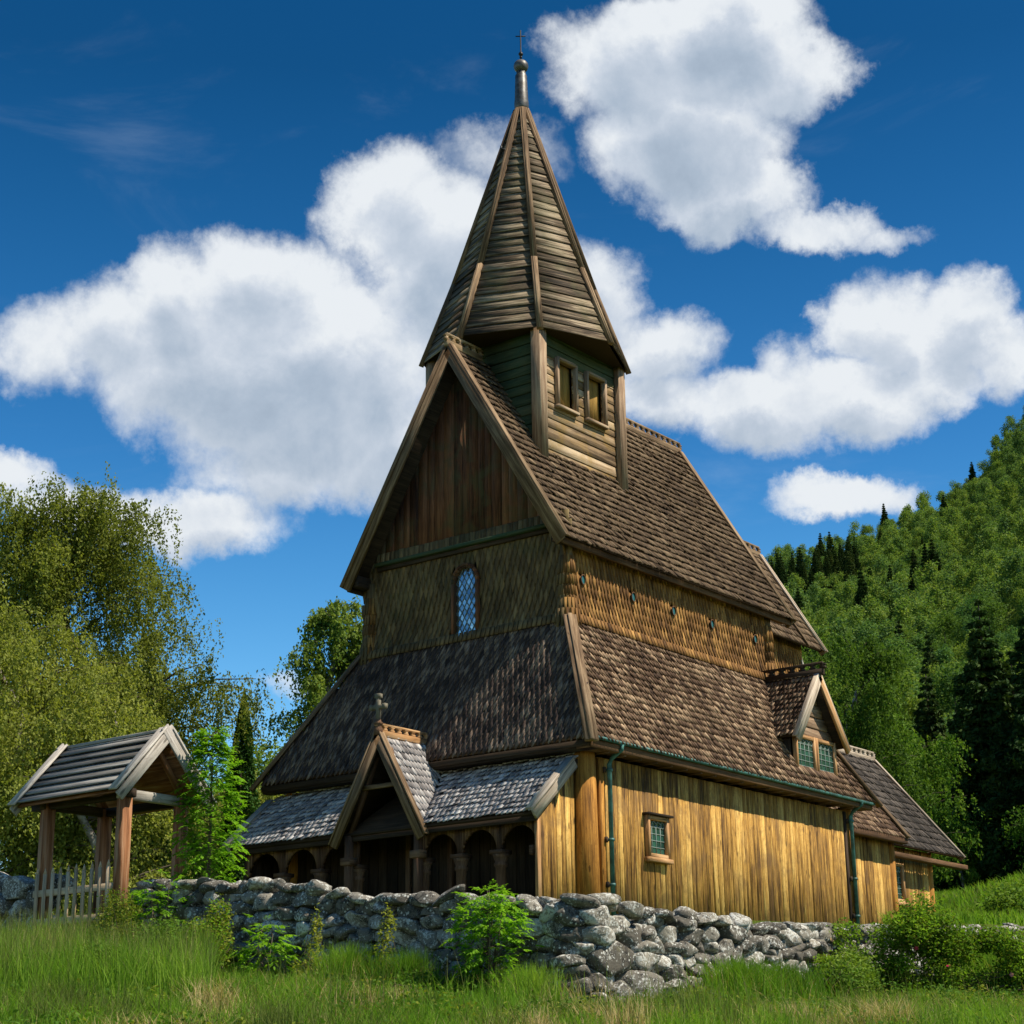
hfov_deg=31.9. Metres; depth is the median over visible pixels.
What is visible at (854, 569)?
hillside spruce
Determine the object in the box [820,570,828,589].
hillside spruce
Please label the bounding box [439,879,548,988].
ash shoot
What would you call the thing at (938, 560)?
hillside spruce
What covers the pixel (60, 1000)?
rough grass
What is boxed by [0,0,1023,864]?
sky
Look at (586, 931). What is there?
stone wall
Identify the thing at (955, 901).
grass
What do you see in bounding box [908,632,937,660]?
forest tree
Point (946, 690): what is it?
forest tree
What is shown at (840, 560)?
hillside spruce
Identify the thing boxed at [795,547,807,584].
hillside spruce
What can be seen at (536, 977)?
grass clump
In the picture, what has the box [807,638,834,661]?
forest tree
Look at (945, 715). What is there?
forest tree
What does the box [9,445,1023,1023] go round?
ground
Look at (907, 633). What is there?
forest tree
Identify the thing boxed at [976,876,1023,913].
hillside bush
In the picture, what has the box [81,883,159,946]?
weed bush
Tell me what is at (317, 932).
bramble
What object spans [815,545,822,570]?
hillside spruce
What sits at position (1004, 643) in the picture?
forest tree
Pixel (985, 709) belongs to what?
spruce tree
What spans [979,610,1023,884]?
spruce tree
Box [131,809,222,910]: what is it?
birch tree
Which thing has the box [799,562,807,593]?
hillside spruce
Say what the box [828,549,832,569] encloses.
hillside spruce
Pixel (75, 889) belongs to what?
picket gate
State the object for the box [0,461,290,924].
birch tree
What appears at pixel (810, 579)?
hillside spruce
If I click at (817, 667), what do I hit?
forest tree
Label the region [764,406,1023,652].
forest
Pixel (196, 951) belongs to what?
tall grass
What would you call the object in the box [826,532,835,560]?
hillside spruce
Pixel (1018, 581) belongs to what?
forest tree
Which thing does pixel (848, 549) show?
hillside spruce
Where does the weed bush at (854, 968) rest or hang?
on the ground at (777, 921)
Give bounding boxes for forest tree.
[214,731,284,803]
[803,651,815,669]
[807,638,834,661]
[814,651,836,664]
[814,654,829,675]
[825,656,848,695]
[852,618,880,649]
[879,630,919,669]
[884,644,918,675]
[884,670,937,725]
[885,622,922,666]
[896,676,943,719]
[900,670,942,704]
[902,655,921,676]
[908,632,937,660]
[908,657,950,681]
[919,641,942,664]
[921,662,963,720]
[923,662,943,691]
[925,608,964,660]
[927,651,967,706]
[933,643,962,665]
[941,713,952,733]
[944,667,964,716]
[948,641,970,664]
[951,594,998,633]
[953,614,970,650]
[957,629,983,661]
[961,613,990,660]
[966,586,1008,640]
[971,591,1009,638]
[983,646,1021,684]
[988,631,1007,644]
[998,624,1019,650]
[998,637,1013,650]
[1005,588,1023,629]
[1011,562,1023,590]
[1012,596,1023,632]
[1013,568,1023,607]
[1015,594,1023,627]
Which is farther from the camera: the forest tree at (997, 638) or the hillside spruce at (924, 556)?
the hillside spruce at (924, 556)
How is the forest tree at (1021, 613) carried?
on the ground at (777, 921)
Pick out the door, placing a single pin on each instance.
(442, 876)
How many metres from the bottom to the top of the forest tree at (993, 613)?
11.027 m
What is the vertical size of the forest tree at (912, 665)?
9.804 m
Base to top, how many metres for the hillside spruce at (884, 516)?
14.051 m
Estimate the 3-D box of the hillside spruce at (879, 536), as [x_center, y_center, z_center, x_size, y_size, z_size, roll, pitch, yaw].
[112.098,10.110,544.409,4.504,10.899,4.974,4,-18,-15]
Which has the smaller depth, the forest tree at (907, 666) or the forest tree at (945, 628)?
the forest tree at (907, 666)
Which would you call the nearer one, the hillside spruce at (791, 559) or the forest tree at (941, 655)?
the forest tree at (941, 655)
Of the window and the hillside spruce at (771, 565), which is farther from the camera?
the hillside spruce at (771, 565)
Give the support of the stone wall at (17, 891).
on the ground at (777, 921)
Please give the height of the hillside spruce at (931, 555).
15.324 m
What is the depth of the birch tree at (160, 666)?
55.06 m
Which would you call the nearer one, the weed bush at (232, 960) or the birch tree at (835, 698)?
the weed bush at (232, 960)
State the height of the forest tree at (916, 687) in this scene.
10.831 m
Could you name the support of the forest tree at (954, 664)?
on the ground at (777, 921)
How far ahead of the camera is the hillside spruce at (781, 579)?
449.41 m
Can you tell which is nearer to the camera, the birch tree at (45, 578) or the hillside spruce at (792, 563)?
the birch tree at (45, 578)
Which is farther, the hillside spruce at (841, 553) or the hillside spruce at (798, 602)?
the hillside spruce at (841, 553)
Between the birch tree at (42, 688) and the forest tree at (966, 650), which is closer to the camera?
the birch tree at (42, 688)
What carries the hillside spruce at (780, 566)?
on the ground at (777, 921)
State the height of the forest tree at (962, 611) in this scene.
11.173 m
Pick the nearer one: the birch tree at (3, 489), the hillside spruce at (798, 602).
the birch tree at (3, 489)
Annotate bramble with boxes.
[288,903,324,977]
[371,902,397,983]
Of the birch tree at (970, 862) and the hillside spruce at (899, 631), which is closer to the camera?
the birch tree at (970, 862)
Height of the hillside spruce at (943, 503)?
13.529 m
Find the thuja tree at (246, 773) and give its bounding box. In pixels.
[215,693,259,882]
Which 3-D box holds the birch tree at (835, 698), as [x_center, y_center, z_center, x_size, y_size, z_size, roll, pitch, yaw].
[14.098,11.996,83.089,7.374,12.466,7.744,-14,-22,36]
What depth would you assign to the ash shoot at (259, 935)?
26.06 m
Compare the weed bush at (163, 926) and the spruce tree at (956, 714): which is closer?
the weed bush at (163, 926)
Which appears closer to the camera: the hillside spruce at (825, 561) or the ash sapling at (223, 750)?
the ash sapling at (223, 750)
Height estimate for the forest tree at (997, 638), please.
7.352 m
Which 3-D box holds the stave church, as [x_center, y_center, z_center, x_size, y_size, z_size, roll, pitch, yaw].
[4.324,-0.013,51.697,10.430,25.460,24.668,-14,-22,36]
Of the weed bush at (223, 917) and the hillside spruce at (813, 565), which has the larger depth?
the hillside spruce at (813, 565)
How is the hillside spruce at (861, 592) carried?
on the ground at (777, 921)
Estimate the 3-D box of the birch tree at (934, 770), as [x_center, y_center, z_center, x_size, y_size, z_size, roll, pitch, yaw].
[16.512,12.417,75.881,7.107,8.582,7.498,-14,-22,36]
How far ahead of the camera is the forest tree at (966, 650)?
213.60 m
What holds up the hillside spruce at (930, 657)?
on the ground at (777, 921)
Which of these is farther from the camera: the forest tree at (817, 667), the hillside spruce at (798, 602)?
the hillside spruce at (798, 602)
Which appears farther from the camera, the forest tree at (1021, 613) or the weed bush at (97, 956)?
the forest tree at (1021, 613)
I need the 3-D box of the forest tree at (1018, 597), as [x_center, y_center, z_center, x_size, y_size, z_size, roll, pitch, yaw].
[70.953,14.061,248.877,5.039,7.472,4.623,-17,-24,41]
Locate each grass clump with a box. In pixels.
[280,936,397,988]
[330,943,453,990]
[463,958,607,1003]
[672,952,827,1004]
[741,958,857,1003]
[918,934,1023,987]
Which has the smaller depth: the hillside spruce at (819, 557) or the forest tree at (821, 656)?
the forest tree at (821, 656)
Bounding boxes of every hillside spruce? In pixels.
[770,559,775,573]
[774,553,778,575]
[776,554,786,578]
[779,573,783,584]
[782,569,787,588]
[787,566,791,580]
[788,552,795,566]
[790,557,796,574]
[794,588,804,610]
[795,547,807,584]
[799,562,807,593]
[802,646,812,663]
[806,568,816,604]
[809,552,817,580]
[814,559,822,581]
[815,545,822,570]
[817,533,825,560]
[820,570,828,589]
[822,552,830,578]
[825,560,832,585]
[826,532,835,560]
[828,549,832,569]
[829,553,840,589]
[831,567,839,593]
[838,552,843,571]
[839,545,843,562]
[841,542,856,580]
[842,537,854,567]
[843,541,854,570]
[843,551,856,584]
[849,552,856,572]
[852,544,860,565]
[853,567,873,618]
[854,554,859,575]
[867,568,875,590]
[877,529,882,548]
[879,503,888,531]
[886,565,893,590]
[893,620,910,657]
[906,549,921,594]
[920,543,927,575]
[920,634,943,706]
[925,539,935,585]
[932,553,944,587]
[939,495,951,522]
[966,462,977,491]
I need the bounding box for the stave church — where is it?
[222,30,967,923]
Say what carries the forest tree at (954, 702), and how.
on the ground at (777, 921)
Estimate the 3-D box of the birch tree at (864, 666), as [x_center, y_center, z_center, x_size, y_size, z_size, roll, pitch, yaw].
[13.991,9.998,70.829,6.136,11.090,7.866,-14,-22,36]
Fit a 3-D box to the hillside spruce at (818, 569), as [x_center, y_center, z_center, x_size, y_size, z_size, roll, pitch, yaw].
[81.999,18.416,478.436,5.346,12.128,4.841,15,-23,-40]
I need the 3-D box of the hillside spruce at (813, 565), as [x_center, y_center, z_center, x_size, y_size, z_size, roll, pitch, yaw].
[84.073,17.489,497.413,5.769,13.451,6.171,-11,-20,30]
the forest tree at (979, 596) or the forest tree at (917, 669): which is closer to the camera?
the forest tree at (917, 669)
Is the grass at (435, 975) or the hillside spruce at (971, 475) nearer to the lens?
the grass at (435, 975)
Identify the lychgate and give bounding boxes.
[7,724,215,935]
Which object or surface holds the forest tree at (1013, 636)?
on the ground at (777, 921)
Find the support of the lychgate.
on the ground at (777, 921)
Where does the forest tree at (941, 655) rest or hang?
on the ground at (777, 921)
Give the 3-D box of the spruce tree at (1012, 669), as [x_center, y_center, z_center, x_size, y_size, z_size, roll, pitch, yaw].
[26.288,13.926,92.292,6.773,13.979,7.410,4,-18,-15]
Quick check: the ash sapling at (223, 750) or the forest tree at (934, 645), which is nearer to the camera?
the ash sapling at (223, 750)
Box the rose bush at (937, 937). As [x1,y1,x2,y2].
[811,890,1023,996]
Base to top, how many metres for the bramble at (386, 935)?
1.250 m
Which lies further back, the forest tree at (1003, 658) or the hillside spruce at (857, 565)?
the hillside spruce at (857, 565)
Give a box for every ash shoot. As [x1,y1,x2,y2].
[228,913,300,975]
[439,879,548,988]
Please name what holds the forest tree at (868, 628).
on the ground at (777, 921)
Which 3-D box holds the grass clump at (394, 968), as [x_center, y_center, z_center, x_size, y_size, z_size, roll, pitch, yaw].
[-1.605,6.214,24.267,1.818,0.793,1.635,-14,-22,36]
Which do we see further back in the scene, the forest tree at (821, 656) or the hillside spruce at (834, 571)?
the hillside spruce at (834, 571)
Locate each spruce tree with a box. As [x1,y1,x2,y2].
[908,668,954,891]
[932,599,1023,892]
[945,697,977,782]
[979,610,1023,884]
[1001,650,1022,713]
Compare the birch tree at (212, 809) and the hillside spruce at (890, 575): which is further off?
the hillside spruce at (890, 575)
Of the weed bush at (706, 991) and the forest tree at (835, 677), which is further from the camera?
the forest tree at (835, 677)
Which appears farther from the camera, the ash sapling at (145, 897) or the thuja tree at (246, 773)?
the thuja tree at (246, 773)
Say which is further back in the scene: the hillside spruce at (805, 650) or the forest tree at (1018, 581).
the forest tree at (1018, 581)
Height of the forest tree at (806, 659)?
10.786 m
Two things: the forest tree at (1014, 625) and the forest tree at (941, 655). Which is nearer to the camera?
the forest tree at (941, 655)
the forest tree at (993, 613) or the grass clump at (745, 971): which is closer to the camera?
the grass clump at (745, 971)
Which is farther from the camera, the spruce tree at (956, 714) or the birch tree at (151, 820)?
the spruce tree at (956, 714)
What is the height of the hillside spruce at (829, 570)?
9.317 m
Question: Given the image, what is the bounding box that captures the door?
[405,834,454,894]
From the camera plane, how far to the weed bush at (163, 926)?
25.61 m
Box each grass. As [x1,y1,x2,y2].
[0,870,1023,1023]
[0,903,252,1005]
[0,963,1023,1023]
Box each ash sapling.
[123,869,193,932]
[167,725,249,882]
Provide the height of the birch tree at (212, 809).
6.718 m
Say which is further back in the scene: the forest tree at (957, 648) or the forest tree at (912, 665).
the forest tree at (957, 648)
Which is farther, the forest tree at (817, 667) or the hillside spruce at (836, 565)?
the hillside spruce at (836, 565)
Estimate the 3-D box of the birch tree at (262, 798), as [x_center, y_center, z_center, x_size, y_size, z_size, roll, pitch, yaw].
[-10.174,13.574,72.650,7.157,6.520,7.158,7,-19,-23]
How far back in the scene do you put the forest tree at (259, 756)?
96.64 m
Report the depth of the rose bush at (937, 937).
27.88 m
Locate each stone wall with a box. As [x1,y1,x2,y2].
[0,871,73,933]
[130,876,1023,1003]
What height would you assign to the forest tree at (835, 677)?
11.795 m
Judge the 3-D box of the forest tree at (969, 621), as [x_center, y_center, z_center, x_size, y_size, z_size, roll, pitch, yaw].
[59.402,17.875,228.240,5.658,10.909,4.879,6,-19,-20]
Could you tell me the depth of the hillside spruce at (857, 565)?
489.02 m
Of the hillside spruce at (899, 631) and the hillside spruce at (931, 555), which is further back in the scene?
the hillside spruce at (931, 555)
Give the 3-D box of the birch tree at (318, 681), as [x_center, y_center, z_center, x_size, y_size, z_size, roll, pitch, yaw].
[-6.325,8.417,59.658,3.952,11.898,4.156,-14,-22,36]
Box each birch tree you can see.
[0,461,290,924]
[0,482,95,871]
[0,578,162,914]
[0,692,223,924]
[78,630,208,906]
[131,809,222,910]
[189,773,223,845]
[197,769,282,880]
[263,595,362,750]
[801,646,889,711]
[812,631,937,849]
[857,708,991,882]
[920,804,1019,889]
[996,805,1023,879]
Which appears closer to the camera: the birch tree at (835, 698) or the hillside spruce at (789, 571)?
the birch tree at (835, 698)
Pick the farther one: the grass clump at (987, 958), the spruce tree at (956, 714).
the spruce tree at (956, 714)
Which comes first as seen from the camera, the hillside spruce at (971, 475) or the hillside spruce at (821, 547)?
the hillside spruce at (821, 547)
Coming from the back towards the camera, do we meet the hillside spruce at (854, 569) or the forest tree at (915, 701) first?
the hillside spruce at (854, 569)
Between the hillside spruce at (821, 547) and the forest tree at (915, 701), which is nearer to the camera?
the forest tree at (915, 701)
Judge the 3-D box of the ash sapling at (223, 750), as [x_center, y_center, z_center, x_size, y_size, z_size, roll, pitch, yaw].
[-4.953,5.082,29.442,1.372,3.156,1.506,3,-18,-10]
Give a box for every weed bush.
[58,934,201,977]
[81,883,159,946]
[128,912,220,958]
[179,892,237,974]
[197,917,242,969]
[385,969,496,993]
[683,980,726,999]
[809,946,885,996]
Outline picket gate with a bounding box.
[31,859,112,930]
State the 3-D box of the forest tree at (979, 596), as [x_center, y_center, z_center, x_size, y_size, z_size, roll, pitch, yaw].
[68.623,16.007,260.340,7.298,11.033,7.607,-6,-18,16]
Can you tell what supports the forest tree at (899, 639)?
on the ground at (777, 921)
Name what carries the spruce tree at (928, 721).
on the ground at (777, 921)
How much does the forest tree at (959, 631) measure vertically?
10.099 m
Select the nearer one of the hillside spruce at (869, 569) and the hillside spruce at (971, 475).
the hillside spruce at (869, 569)
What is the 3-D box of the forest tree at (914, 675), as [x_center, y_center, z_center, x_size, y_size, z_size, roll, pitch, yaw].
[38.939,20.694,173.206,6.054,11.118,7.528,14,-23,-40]
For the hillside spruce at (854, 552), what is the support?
on the ground at (777, 921)
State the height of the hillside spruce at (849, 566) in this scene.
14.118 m
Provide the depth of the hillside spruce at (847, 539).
510.25 m
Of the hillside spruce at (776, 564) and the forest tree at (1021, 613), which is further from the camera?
the hillside spruce at (776, 564)
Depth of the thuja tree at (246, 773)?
55.22 m
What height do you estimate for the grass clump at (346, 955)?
0.861 m
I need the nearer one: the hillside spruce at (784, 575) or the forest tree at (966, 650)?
the forest tree at (966, 650)
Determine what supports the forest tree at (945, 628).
on the ground at (777, 921)
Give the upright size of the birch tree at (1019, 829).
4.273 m
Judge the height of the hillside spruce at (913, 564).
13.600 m
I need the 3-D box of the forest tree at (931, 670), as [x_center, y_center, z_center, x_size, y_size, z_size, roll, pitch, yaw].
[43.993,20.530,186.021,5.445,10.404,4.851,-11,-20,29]
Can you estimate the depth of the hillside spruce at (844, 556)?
501.14 m
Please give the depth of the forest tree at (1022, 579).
254.10 m

